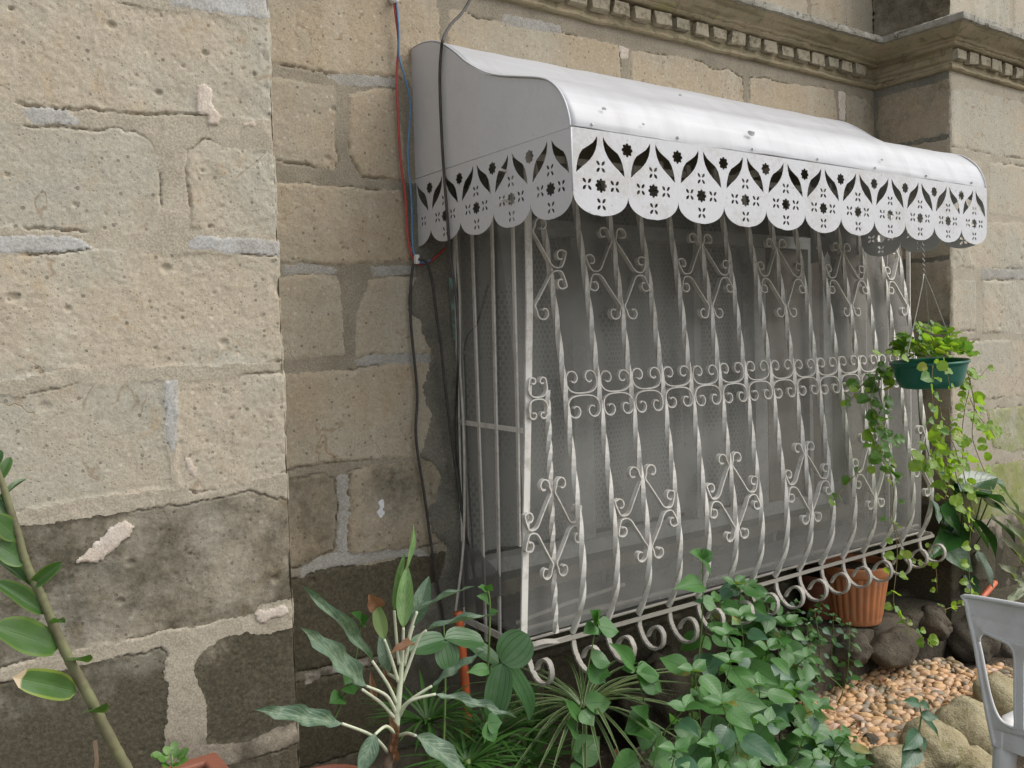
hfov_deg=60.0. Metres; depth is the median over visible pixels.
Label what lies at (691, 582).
weed sprig
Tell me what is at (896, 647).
rock
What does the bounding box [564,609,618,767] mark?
weed sprig
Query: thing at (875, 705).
pebble bed
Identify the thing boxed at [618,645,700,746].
rock
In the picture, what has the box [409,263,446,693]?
black cable
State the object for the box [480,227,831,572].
window
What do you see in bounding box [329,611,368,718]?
weed sprig
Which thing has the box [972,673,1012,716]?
rock
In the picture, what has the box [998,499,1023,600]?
pale leaf plant
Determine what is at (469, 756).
narrow leaf rosette
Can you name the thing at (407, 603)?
mottled leaf plant
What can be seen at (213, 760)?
planter trough
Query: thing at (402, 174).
red wire
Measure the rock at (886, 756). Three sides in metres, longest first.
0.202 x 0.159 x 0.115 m
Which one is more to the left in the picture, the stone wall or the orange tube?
the stone wall
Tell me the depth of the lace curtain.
3.34 m
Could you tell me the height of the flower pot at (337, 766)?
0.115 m
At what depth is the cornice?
3.55 m
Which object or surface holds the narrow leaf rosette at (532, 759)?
on the soil
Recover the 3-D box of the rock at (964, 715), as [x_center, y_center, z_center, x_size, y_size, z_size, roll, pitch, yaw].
[1.514,1.161,2.949,0.267,0.238,0.255,11,-17,-41]
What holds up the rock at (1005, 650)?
on the soil
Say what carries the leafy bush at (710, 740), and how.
on the soil
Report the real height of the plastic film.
0.229 m
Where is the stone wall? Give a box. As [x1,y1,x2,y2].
[267,0,877,767]
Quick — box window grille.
[452,150,946,685]
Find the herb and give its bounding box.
[150,741,188,767]
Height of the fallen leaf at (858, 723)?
0.016 m
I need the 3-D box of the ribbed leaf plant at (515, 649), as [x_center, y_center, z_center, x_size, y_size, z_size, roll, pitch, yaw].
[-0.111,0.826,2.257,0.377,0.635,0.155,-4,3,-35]
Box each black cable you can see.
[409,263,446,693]
[418,258,478,621]
[438,0,470,504]
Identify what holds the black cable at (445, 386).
attached to the window grille
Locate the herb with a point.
(164, 756)
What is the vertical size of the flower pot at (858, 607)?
0.235 m
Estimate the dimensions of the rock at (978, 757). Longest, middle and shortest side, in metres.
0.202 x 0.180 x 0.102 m
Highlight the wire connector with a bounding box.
[414,255,419,263]
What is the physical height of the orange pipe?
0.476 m
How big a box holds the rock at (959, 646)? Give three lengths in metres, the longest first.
0.246 x 0.246 x 0.221 m
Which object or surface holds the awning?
attached to the stone wall
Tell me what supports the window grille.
attached to the stone wall
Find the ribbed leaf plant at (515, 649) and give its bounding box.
[409,584,534,767]
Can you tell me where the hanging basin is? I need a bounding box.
[889,241,970,389]
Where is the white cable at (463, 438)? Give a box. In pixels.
[454,232,465,610]
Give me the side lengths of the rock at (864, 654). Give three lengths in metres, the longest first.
0.181 x 0.177 x 0.133 m
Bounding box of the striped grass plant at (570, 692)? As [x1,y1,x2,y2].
[432,654,709,767]
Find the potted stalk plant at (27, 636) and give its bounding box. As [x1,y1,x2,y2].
[0,450,132,767]
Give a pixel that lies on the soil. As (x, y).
(607, 760)
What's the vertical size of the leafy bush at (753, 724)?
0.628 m
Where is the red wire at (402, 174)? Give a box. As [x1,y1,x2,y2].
[393,3,445,265]
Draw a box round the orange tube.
[980,580,997,596]
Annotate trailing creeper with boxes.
[827,319,1002,647]
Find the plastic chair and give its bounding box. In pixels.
[960,594,1023,767]
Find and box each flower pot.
[311,764,356,767]
[795,565,831,619]
[819,553,890,626]
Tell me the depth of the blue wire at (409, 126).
2.56 m
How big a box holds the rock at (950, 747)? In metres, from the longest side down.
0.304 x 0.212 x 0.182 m
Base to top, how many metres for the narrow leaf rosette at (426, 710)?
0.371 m
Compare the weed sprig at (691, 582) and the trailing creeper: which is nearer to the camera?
the weed sprig at (691, 582)
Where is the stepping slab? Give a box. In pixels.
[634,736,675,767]
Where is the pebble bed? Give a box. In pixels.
[797,656,1012,766]
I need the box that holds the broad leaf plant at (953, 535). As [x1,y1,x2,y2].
[928,470,1018,595]
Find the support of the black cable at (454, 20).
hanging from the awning
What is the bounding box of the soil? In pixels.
[418,656,1023,767]
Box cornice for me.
[500,0,1023,90]
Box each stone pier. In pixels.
[0,0,299,767]
[872,0,1023,659]
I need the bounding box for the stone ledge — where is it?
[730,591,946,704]
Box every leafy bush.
[612,575,856,767]
[658,725,873,767]
[782,595,862,704]
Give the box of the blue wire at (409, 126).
[396,2,430,263]
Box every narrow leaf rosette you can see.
[360,670,507,767]
[399,721,529,767]
[421,700,553,767]
[476,725,582,767]
[501,685,581,767]
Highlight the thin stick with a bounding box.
[516,588,611,623]
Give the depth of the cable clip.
2.52 m
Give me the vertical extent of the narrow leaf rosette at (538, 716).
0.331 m
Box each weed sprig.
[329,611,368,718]
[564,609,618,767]
[609,643,661,751]
[674,547,715,684]
[901,697,938,767]
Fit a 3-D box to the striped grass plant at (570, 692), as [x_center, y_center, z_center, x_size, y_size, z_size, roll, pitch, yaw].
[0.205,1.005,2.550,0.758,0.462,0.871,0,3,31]
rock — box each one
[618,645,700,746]
[832,629,873,665]
[862,732,878,744]
[866,744,924,767]
[869,626,924,667]
[891,587,915,596]
[899,716,971,767]
[919,605,952,640]
[935,695,1001,754]
[945,615,1000,662]
[954,745,991,767]
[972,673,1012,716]
[997,642,1012,657]
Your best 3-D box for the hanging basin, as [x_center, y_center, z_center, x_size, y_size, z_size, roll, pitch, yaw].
[1.392,-0.229,3.032,0.302,0.487,0.297,-2,3,-10]
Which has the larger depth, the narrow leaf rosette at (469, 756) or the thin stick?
the thin stick
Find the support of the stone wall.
on the ground
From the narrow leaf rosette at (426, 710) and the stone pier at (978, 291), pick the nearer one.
the narrow leaf rosette at (426, 710)
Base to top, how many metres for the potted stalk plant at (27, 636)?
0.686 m
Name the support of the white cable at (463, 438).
hanging from the window grille
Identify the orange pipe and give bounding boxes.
[454,611,473,767]
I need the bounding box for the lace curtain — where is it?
[457,188,743,551]
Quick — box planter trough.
[162,752,228,767]
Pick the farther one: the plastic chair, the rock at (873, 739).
the rock at (873, 739)
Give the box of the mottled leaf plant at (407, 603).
[256,524,515,767]
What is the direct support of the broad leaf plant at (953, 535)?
on the soil
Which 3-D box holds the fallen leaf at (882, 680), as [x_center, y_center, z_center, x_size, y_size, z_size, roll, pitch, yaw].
[1.388,1.101,3.312,0.044,0.016,0.026,-4,4,-42]
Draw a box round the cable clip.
[388,0,398,3]
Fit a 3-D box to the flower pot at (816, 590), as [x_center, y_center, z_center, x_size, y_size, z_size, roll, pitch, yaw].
[1.263,0.854,3.624,0.202,0.180,0.202,-4,3,-35]
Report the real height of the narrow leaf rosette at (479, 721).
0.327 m
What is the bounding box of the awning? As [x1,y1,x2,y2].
[411,40,986,258]
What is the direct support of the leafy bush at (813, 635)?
on the pebble bed
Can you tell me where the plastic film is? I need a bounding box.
[458,541,504,608]
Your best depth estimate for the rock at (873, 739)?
2.85 m

